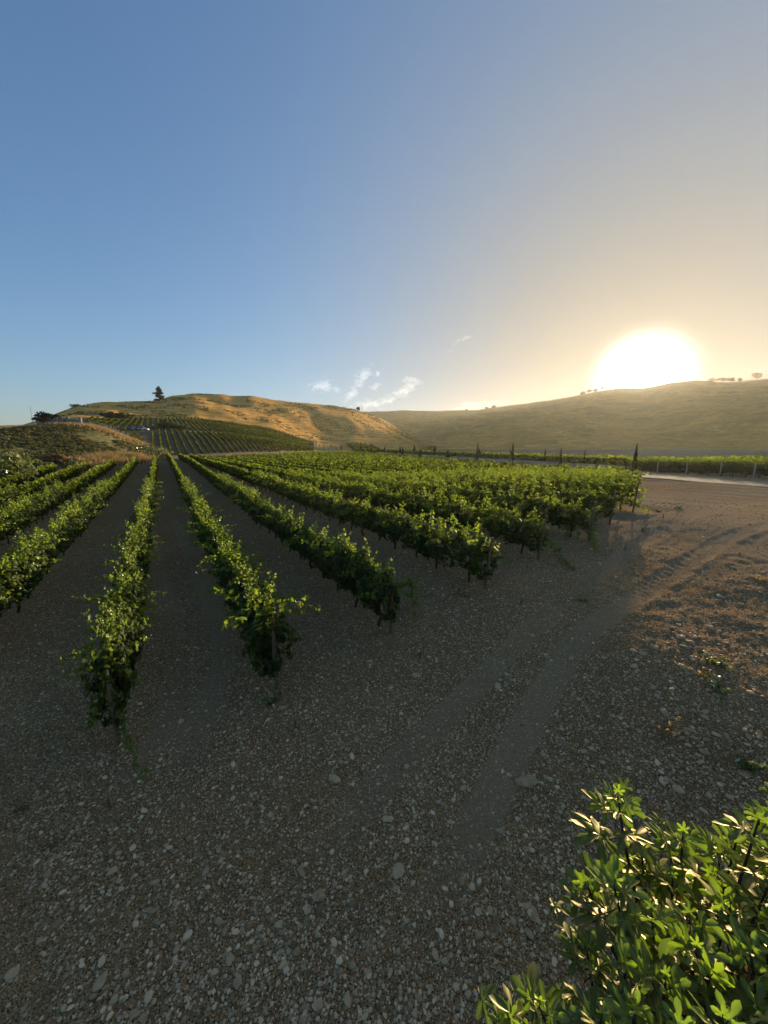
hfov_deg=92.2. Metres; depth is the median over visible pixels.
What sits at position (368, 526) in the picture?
grapevine
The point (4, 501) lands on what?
grapevine
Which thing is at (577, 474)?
grapevine
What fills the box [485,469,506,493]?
grapevine
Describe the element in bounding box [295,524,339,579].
grapevine
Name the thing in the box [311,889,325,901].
stone
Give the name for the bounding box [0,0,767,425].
sky
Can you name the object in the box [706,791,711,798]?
stone
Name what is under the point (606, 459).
roadside vineyard rows
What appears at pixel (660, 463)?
grapevine
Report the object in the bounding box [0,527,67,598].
grapevine
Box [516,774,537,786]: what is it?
stone
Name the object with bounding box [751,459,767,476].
grapevine
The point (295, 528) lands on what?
grapevine
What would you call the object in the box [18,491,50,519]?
grapevine
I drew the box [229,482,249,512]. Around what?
grapevine
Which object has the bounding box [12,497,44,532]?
grapevine
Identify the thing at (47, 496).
grapevine
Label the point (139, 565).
grapevine
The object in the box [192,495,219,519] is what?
grapevine
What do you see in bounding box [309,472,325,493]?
grapevine
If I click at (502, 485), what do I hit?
grapevine
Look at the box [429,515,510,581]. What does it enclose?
grapevine
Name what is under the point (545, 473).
grapevine
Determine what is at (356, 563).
grapevine
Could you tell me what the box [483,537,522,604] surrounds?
trellis stake
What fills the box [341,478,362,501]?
grapevine
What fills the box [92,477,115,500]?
grapevine
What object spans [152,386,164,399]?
pine tree
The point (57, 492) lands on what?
grapevine
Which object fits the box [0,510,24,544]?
grapevine
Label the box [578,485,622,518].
grapevine
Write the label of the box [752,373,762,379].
ridge tree
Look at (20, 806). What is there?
weed
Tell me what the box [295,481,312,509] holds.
grapevine
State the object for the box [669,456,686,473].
grapevine
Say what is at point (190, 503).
grapevine
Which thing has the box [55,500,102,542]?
grapevine
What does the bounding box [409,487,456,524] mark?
grapevine
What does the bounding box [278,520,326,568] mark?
grapevine
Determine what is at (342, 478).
grapevine
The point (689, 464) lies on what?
grapevine
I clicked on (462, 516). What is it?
grapevine
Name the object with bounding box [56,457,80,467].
shrub
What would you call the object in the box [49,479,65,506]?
grapevine
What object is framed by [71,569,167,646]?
grapevine
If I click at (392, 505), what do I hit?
grapevine
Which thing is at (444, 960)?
stone
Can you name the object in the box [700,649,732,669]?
weed
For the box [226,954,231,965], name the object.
stone
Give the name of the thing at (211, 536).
grapevine
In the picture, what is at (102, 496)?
grapevine
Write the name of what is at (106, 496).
grapevine
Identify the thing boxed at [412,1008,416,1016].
stone
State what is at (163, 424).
shrub
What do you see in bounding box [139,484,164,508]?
grapevine
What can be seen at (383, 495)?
grapevine
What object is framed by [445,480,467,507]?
grapevine
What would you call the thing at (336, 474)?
grapevine
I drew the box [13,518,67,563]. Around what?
grapevine
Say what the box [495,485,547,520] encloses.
grapevine
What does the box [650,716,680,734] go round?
weed
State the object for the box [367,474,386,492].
grapevine
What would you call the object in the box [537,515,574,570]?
trellis stake
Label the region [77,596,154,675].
grapevine
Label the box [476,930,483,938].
stone
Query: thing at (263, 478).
grapevine
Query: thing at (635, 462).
grapevine
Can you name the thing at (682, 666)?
stone
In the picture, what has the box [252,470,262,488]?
grapevine
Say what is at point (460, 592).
weed
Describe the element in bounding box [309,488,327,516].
grapevine
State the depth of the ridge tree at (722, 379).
712.68 m
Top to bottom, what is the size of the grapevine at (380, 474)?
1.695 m
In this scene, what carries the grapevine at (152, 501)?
on the ground at (476, 821)
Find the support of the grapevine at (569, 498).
on the ground at (476, 821)
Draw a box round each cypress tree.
[476,444,478,460]
[510,443,513,462]
[558,448,562,463]
[632,444,637,472]
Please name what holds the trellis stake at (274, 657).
on the ground at (476, 821)
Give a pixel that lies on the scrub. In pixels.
(28, 431)
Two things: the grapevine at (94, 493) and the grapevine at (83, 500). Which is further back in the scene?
the grapevine at (94, 493)
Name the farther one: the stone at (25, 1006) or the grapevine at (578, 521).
the grapevine at (578, 521)
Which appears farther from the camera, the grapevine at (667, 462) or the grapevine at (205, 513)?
the grapevine at (667, 462)
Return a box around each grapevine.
[0,486,10,507]
[0,489,8,509]
[0,505,35,543]
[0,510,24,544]
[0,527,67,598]
[0,548,55,612]
[0,556,33,617]
[1,481,17,503]
[1,498,23,536]
[1,527,58,585]
[11,525,68,574]
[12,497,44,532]
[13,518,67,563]
[16,493,50,527]
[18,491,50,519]
[21,491,54,523]
[32,486,53,515]
[37,481,65,509]
[39,482,68,512]
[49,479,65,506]
[50,512,86,555]
[53,601,151,779]
[54,507,87,548]
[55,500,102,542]
[64,496,108,531]
[70,503,100,536]
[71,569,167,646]
[73,485,103,514]
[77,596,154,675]
[78,496,101,518]
[80,492,108,522]
[82,480,109,502]
[83,491,101,518]
[83,561,161,623]
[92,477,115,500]
[92,485,109,508]
[96,484,108,509]
[102,538,158,587]
[103,530,163,569]
[109,543,155,603]
[111,526,160,558]
[112,517,156,549]
[122,505,152,532]
[130,499,158,527]
[131,513,155,543]
[137,502,159,524]
[138,493,156,513]
[138,497,160,513]
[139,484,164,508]
[140,496,158,522]
[141,488,163,512]
[142,482,162,505]
[143,475,161,486]
[147,481,163,496]
[176,484,197,503]
[176,496,205,521]
[179,495,199,518]
[180,481,203,498]
[180,515,242,546]
[181,477,201,493]
[182,507,224,538]
[182,519,244,560]
[183,489,199,506]
[185,483,211,507]
[189,491,207,506]
[189,500,225,537]
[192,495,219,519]
[193,552,284,609]
[195,502,230,529]
[196,535,273,604]
[199,526,253,564]
[202,533,248,578]
[213,568,320,678]
[215,474,231,497]
[216,471,231,489]
[218,472,228,495]
[218,477,230,499]
[220,480,232,501]
[220,561,303,636]
[224,477,238,503]
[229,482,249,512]
[231,481,242,509]
[231,489,263,523]
[239,487,249,516]
[243,486,257,512]
[244,470,264,490]
[249,496,265,528]
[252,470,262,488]
[257,497,275,533]
[257,506,304,544]
[259,471,268,491]
[263,470,280,493]
[263,475,282,496]
[264,473,277,495]
[264,501,293,538]
[266,505,306,551]
[274,478,289,498]
[278,512,312,559]
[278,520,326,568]
[279,478,294,501]
[284,471,298,484]
[285,480,298,503]
[286,470,297,484]
[287,480,304,506]
[291,469,305,483]
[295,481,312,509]
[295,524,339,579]
[298,473,314,491]
[300,472,308,486]
[301,483,319,512]
[301,527,364,591]
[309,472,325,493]
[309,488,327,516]
[314,474,336,493]
[314,475,326,491]
[317,486,338,520]
[319,475,344,494]
[321,489,347,524]
[322,468,336,481]
[330,469,341,480]
[331,498,368,528]
[335,480,350,498]
[335,528,395,606]
[337,470,347,485]
[339,495,376,535]
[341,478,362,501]
[343,471,355,487]
[349,469,364,484]
[351,478,373,502]
[351,483,382,507]
[354,506,403,540]
[356,548,424,626]
[357,473,372,486]
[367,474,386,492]
[372,502,429,549]
[373,483,394,508]
[375,474,388,492]
[376,471,397,489]
[376,472,388,487]
[376,475,399,493]
[384,488,416,517]
[385,509,438,557]
[387,484,429,521]
[392,477,411,501]
[395,471,405,486]
[399,471,416,489]
[402,475,425,498]
[408,469,419,479]
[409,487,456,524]
[409,510,479,568]
[416,477,436,501]
[418,469,438,480]
[418,477,452,504]
[420,472,436,492]
[426,488,467,531]
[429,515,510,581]
[433,475,450,495]
[436,470,448,488]
[445,469,456,483]
[445,470,464,488]
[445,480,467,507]
[445,495,500,534]
[446,475,461,494]
[447,483,489,511]
[455,468,467,480]
[456,467,475,489]
[460,497,516,542]
[461,477,479,495]
[470,472,500,496]
[471,468,487,483]
[473,471,488,489]
[473,485,509,514]
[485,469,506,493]
[488,478,512,498]
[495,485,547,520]
[498,468,524,488]
[498,504,575,569]
[504,473,535,502]
[511,470,540,494]
[514,466,538,486]
[516,490,562,530]
[518,476,559,511]
[532,467,555,486]
[532,473,560,495]
[540,483,585,512]
[549,496,603,550]
[551,470,571,490]
[555,472,584,496]
[564,468,586,476]
[567,469,594,493]
[570,468,594,483]
[576,473,610,502]
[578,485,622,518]
[589,467,619,492]
[598,472,648,512]
[600,466,614,477]
[600,468,625,486]
[617,471,635,486]
[621,466,642,483]
[622,455,631,468]
[630,458,640,468]
[637,457,651,470]
[641,456,657,471]
[653,457,664,471]
[663,459,675,472]
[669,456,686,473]
[682,457,697,473]
[690,457,707,474]
[700,456,721,474]
[712,457,731,475]
[723,457,745,476]
[734,457,757,477]
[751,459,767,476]
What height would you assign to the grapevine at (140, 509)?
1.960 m
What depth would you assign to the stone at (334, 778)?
4.82 m
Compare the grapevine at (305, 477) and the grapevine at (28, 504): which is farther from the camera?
the grapevine at (305, 477)
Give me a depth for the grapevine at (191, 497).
21.40 m
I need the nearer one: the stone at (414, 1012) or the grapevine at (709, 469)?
the stone at (414, 1012)
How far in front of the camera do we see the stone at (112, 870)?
3.78 m
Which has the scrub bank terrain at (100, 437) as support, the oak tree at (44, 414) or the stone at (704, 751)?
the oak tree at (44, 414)
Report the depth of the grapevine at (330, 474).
30.02 m
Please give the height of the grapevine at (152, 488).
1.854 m
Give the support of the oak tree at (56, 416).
on the scrub bank terrain at (100, 437)
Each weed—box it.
[10,804,29,812]
[45,835,64,849]
[260,690,284,710]
[456,584,471,595]
[573,594,588,601]
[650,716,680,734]
[697,667,715,676]
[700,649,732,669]
[704,674,733,695]
[731,742,767,774]
[755,573,767,581]
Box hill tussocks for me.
[55,393,436,449]
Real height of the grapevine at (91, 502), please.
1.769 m
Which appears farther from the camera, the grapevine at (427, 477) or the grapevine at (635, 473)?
the grapevine at (635, 473)
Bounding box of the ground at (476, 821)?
[0,449,767,1023]
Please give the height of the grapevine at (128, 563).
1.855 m
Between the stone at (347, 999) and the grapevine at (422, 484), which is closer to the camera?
the stone at (347, 999)
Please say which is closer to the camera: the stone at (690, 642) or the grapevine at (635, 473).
the stone at (690, 642)
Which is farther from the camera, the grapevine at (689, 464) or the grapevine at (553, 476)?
the grapevine at (689, 464)
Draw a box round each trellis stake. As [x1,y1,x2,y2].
[106,683,120,808]
[271,620,295,728]
[388,583,420,657]
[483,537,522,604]
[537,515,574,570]
[588,501,626,550]
[609,490,642,531]
[632,481,663,516]
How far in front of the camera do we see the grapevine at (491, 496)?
15.19 m
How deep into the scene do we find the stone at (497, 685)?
6.12 m
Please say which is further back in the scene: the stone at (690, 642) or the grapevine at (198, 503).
the grapevine at (198, 503)
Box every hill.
[0,379,767,449]
[13,394,427,450]
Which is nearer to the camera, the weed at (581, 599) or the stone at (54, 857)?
the stone at (54, 857)
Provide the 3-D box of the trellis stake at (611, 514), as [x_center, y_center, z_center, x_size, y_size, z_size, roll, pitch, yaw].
[8.743,-0.003,13.286,0.076,1.470,1.180,-6,12,-31]
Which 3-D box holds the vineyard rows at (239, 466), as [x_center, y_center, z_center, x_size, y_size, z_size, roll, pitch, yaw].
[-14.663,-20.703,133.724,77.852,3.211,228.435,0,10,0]
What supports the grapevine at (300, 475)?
on the ground at (476, 821)
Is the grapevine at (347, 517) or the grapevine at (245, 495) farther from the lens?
the grapevine at (245, 495)
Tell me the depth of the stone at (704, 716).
4.95 m
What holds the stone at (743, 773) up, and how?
on the ground at (476, 821)
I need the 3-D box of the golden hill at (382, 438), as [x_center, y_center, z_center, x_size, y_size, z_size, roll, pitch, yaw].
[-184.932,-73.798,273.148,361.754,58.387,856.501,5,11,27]
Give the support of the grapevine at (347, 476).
on the ground at (476, 821)
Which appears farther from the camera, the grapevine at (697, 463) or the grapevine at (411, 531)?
the grapevine at (697, 463)
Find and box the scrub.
[0,423,147,464]
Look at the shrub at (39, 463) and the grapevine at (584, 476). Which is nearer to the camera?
the grapevine at (584, 476)
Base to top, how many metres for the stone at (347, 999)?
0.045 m
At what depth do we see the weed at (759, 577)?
8.54 m
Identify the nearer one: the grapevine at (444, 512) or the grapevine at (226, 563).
the grapevine at (226, 563)
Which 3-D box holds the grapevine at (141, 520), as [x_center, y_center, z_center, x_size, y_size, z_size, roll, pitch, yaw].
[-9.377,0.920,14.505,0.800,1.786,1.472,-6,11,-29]
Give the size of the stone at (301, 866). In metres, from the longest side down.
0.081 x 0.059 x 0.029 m
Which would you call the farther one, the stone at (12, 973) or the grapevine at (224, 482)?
the grapevine at (224, 482)
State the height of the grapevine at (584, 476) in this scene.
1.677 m
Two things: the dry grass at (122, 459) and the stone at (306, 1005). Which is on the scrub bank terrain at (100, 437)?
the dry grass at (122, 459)
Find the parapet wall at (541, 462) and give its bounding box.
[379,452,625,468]
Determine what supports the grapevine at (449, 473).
on the ground at (476, 821)
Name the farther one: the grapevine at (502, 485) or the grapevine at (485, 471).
the grapevine at (485, 471)
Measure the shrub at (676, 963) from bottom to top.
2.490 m
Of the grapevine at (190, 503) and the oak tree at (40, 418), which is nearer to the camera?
the grapevine at (190, 503)
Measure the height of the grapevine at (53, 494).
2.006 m
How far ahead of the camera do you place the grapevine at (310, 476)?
26.76 m
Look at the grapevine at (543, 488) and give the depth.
16.09 m
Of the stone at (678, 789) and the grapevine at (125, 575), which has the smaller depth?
the stone at (678, 789)
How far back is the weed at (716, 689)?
5.30 m
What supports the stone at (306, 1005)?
on the ground at (476, 821)
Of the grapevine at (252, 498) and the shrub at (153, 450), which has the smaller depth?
the grapevine at (252, 498)
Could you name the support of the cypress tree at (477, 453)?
on the ground at (476, 821)
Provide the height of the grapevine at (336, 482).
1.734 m
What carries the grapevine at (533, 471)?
on the ground at (476, 821)
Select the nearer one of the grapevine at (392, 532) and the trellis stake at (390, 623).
the trellis stake at (390, 623)
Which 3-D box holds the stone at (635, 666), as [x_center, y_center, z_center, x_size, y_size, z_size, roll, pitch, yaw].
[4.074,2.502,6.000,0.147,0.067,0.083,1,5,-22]
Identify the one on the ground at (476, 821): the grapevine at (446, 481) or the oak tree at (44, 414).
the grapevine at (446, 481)
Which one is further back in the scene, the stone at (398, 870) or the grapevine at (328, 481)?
the grapevine at (328, 481)
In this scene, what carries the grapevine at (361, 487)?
on the ground at (476, 821)
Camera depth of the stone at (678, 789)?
4.21 m
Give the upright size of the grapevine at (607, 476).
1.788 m
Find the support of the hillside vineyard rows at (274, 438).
on the vineyard slope terrain at (146, 435)
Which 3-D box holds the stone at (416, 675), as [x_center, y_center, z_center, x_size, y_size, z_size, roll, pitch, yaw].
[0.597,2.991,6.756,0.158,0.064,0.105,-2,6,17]
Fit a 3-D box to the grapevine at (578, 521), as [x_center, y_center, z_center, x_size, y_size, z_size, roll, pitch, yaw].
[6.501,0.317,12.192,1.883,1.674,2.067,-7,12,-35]
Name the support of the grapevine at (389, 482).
on the ground at (476, 821)
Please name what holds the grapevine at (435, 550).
on the ground at (476, 821)
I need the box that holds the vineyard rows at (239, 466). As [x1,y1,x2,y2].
[0,450,638,502]
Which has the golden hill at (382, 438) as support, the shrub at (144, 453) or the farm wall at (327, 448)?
the farm wall at (327, 448)
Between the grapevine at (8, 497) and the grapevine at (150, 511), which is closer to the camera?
the grapevine at (150, 511)
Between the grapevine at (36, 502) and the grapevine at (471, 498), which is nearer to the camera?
the grapevine at (471, 498)
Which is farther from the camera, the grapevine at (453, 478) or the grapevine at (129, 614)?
the grapevine at (453, 478)
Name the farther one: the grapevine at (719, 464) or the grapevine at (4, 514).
the grapevine at (719, 464)
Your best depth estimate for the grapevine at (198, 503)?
17.64 m
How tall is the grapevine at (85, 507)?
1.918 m
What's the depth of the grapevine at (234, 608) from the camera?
7.95 m
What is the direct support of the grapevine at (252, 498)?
on the ground at (476, 821)
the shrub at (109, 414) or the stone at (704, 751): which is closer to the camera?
the stone at (704, 751)
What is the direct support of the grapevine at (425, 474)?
on the ground at (476, 821)
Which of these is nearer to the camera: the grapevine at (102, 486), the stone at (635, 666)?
the stone at (635, 666)
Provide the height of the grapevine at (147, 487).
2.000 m
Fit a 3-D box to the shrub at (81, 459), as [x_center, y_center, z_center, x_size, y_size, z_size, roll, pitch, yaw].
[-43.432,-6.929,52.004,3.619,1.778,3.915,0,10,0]
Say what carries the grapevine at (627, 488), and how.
on the ground at (476, 821)
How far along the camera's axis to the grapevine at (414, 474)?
28.47 m
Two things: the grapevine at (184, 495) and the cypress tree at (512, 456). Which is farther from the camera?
the cypress tree at (512, 456)
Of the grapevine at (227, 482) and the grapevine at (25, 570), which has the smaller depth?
the grapevine at (25, 570)
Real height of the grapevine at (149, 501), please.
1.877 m
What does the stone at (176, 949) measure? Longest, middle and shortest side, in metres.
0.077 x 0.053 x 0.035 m
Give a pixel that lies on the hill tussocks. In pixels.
(210, 400)
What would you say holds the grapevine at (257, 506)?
on the ground at (476, 821)
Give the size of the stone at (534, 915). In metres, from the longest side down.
0.118 x 0.087 x 0.042 m
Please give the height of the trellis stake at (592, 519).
1.471 m
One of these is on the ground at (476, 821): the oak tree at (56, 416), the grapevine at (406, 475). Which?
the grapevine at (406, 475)
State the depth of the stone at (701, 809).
3.99 m
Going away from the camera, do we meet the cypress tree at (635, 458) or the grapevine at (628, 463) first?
the cypress tree at (635, 458)
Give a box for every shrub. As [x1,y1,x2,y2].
[0,450,38,479]
[28,459,56,467]
[39,453,66,463]
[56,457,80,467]
[67,457,91,463]
[99,411,133,418]
[123,450,157,456]
[136,444,173,457]
[157,420,179,428]
[169,425,188,430]
[476,775,767,1023]
[706,378,718,381]
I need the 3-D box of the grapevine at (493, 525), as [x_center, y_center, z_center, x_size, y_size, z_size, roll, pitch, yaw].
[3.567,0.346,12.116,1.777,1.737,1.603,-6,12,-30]
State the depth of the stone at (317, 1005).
2.87 m
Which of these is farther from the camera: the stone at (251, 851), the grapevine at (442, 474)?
the grapevine at (442, 474)
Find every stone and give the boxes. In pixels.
[4,966,19,979]
[20,1003,27,1012]
[41,881,47,887]
[48,854,58,861]
[92,970,107,991]
[106,866,117,875]
[108,844,115,853]
[109,993,117,1004]
[128,1009,140,1017]
[139,1012,147,1023]
[149,907,157,913]
[150,879,159,885]
[173,944,179,953]
[214,917,223,925]
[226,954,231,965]
[234,974,241,989]
[247,848,255,853]
[298,864,303,871]
[299,869,304,876]
[301,1001,309,1011]
[304,902,308,914]
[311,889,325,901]
[312,999,322,1010]
[329,774,340,782]
[344,990,350,1005]
[347,960,355,969]
[382,815,393,821]
[387,968,392,977]
[393,863,403,879]
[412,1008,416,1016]
[413,673,420,677]
[432,948,438,960]
[441,957,448,963]
[465,990,471,997]
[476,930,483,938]
[487,905,492,914]
[495,682,500,688]
[496,828,505,833]
[510,916,515,926]
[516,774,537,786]
[522,903,529,909]
[524,927,533,939]
[530,906,538,922]
[565,918,571,924]
[630,664,637,668]
[660,708,667,713]
[663,777,669,783]
[672,785,684,794]
[679,664,688,670]
[686,640,694,644]
[699,714,709,720]
[699,748,709,754]
[699,807,708,814]
[701,709,709,713]
[706,625,714,630]
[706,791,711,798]
[712,731,721,737]
[725,793,733,799]
[737,769,750,777]
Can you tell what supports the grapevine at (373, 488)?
on the ground at (476, 821)
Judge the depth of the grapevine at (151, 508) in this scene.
19.39 m
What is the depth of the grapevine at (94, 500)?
21.09 m
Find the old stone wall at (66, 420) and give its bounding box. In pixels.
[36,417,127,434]
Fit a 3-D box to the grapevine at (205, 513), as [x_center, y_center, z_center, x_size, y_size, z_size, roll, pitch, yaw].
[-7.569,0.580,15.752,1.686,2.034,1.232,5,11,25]
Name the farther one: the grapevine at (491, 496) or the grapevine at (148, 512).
the grapevine at (148, 512)
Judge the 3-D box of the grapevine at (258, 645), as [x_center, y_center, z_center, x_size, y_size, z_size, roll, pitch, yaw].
[-2.255,2.163,7.017,1.650,2.036,2.025,-5,11,-28]
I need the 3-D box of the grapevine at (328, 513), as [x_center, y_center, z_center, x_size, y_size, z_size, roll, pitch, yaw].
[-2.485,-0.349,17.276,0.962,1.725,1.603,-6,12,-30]
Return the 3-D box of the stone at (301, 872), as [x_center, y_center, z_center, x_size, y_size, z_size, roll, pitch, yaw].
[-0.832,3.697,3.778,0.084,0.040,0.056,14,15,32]
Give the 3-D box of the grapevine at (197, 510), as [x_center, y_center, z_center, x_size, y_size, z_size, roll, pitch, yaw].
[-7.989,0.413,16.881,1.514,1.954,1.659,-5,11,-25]
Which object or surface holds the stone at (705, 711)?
on the ground at (476, 821)
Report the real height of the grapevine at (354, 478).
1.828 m
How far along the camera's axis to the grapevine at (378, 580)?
8.16 m
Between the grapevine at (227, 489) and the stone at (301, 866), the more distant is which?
the grapevine at (227, 489)
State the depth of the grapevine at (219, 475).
29.41 m
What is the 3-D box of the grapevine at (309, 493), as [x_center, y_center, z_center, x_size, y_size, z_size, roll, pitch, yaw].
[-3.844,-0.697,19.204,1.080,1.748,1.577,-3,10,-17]
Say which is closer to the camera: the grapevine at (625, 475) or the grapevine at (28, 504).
the grapevine at (28, 504)
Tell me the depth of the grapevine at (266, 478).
26.93 m
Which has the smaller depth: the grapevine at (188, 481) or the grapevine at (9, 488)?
the grapevine at (9, 488)
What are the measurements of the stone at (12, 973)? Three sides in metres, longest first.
0.118 x 0.081 x 0.059 m
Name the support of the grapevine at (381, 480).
on the ground at (476, 821)
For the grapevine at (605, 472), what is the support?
on the ground at (476, 821)
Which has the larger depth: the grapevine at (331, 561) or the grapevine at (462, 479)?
the grapevine at (462, 479)
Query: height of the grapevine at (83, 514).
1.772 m
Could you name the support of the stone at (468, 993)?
on the ground at (476, 821)
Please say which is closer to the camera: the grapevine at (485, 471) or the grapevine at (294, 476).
the grapevine at (485, 471)
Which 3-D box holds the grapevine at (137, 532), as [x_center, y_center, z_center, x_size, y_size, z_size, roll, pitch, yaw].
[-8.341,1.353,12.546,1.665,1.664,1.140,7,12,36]
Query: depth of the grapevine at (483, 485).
19.02 m
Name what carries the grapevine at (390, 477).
on the ground at (476, 821)
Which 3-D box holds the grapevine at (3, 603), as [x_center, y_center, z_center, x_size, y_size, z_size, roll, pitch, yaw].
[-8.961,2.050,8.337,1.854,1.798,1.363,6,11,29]
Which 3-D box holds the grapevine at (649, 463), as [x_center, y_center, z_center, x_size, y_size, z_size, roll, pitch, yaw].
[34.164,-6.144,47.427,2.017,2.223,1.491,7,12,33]
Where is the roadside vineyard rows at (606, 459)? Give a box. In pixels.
[346,441,767,475]
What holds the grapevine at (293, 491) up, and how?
on the ground at (476, 821)
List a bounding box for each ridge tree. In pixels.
[717,377,728,381]
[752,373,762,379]
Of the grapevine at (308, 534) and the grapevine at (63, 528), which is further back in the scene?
the grapevine at (63, 528)
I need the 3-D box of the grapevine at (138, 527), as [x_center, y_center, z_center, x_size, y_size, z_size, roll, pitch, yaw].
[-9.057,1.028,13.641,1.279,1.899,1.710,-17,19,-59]
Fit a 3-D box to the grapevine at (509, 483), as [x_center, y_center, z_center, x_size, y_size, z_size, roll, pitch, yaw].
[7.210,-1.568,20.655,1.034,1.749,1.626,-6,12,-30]
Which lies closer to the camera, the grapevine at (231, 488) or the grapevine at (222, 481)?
the grapevine at (231, 488)
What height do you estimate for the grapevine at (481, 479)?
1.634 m
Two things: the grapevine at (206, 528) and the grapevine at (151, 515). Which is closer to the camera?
the grapevine at (206, 528)
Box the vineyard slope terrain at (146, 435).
[82,417,316,457]
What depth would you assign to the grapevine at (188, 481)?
26.31 m
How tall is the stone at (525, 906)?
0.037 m
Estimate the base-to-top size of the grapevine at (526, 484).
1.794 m
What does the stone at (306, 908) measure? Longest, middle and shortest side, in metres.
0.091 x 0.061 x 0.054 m
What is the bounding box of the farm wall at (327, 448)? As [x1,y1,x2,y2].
[314,446,337,449]
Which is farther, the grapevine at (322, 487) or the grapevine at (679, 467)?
the grapevine at (679, 467)
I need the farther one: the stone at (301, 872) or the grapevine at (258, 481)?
the grapevine at (258, 481)
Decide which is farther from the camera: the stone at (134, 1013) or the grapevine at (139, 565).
the grapevine at (139, 565)
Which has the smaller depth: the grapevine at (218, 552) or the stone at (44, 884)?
the stone at (44, 884)
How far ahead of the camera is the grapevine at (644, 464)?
48.38 m
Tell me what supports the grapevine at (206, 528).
on the ground at (476, 821)
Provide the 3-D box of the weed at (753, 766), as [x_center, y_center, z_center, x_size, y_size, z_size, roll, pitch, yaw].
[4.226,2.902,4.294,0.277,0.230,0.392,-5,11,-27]
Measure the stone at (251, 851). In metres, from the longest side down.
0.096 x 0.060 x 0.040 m
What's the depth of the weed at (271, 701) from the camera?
6.25 m
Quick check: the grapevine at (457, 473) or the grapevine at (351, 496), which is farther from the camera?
the grapevine at (457, 473)
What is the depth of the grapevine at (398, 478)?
25.83 m
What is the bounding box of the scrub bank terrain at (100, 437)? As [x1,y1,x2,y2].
[0,429,142,459]
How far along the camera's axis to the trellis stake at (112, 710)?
5.26 m
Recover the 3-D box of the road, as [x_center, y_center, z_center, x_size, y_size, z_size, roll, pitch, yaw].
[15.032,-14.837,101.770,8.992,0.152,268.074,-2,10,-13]
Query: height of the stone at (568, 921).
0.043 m
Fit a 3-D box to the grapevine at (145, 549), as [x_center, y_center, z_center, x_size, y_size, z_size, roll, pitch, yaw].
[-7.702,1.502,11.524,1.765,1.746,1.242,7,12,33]
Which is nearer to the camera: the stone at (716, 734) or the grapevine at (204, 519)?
the stone at (716, 734)
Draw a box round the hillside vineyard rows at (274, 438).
[86,416,313,454]
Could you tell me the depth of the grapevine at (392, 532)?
12.35 m
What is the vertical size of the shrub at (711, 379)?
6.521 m
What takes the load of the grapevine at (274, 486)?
on the ground at (476, 821)
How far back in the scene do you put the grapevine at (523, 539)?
10.87 m
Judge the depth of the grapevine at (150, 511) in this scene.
18.29 m
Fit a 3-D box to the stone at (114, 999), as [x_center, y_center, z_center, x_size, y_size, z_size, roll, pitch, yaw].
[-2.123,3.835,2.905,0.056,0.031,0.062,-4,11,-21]
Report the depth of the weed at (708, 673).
5.63 m
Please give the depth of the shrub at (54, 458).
48.72 m
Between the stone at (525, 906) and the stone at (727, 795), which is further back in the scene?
the stone at (727, 795)
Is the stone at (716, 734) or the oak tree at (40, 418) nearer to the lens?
the stone at (716, 734)
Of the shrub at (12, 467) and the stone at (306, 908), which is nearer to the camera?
the stone at (306, 908)
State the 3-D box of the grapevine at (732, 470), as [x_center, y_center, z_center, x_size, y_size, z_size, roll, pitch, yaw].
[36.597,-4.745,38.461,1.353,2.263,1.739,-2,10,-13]
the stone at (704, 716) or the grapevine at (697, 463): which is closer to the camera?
the stone at (704, 716)
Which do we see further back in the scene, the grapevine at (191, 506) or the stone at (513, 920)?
the grapevine at (191, 506)
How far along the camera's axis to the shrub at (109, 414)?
191.05 m
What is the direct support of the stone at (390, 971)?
on the ground at (476, 821)
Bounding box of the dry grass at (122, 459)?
[21,422,171,476]
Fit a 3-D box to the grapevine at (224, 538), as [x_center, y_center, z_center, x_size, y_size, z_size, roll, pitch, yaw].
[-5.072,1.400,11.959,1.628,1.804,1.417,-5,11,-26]
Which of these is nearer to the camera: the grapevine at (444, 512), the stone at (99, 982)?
the stone at (99, 982)
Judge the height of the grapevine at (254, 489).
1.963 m
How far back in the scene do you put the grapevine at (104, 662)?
5.38 m
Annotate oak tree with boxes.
[31,416,49,422]
[34,411,52,417]
[48,414,61,418]
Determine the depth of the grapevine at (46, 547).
11.33 m
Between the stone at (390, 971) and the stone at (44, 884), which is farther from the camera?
the stone at (44, 884)
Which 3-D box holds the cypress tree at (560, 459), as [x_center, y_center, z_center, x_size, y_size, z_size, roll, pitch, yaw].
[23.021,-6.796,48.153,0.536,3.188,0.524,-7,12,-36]
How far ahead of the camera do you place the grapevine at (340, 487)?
21.74 m
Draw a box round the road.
[399,454,767,486]
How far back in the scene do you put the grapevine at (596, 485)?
16.59 m
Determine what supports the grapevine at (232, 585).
on the ground at (476, 821)
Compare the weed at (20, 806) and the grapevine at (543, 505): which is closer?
the weed at (20, 806)
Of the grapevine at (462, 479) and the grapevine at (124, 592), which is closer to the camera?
the grapevine at (124, 592)
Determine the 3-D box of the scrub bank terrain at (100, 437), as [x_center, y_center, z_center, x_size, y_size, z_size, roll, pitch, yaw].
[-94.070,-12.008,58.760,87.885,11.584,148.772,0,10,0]

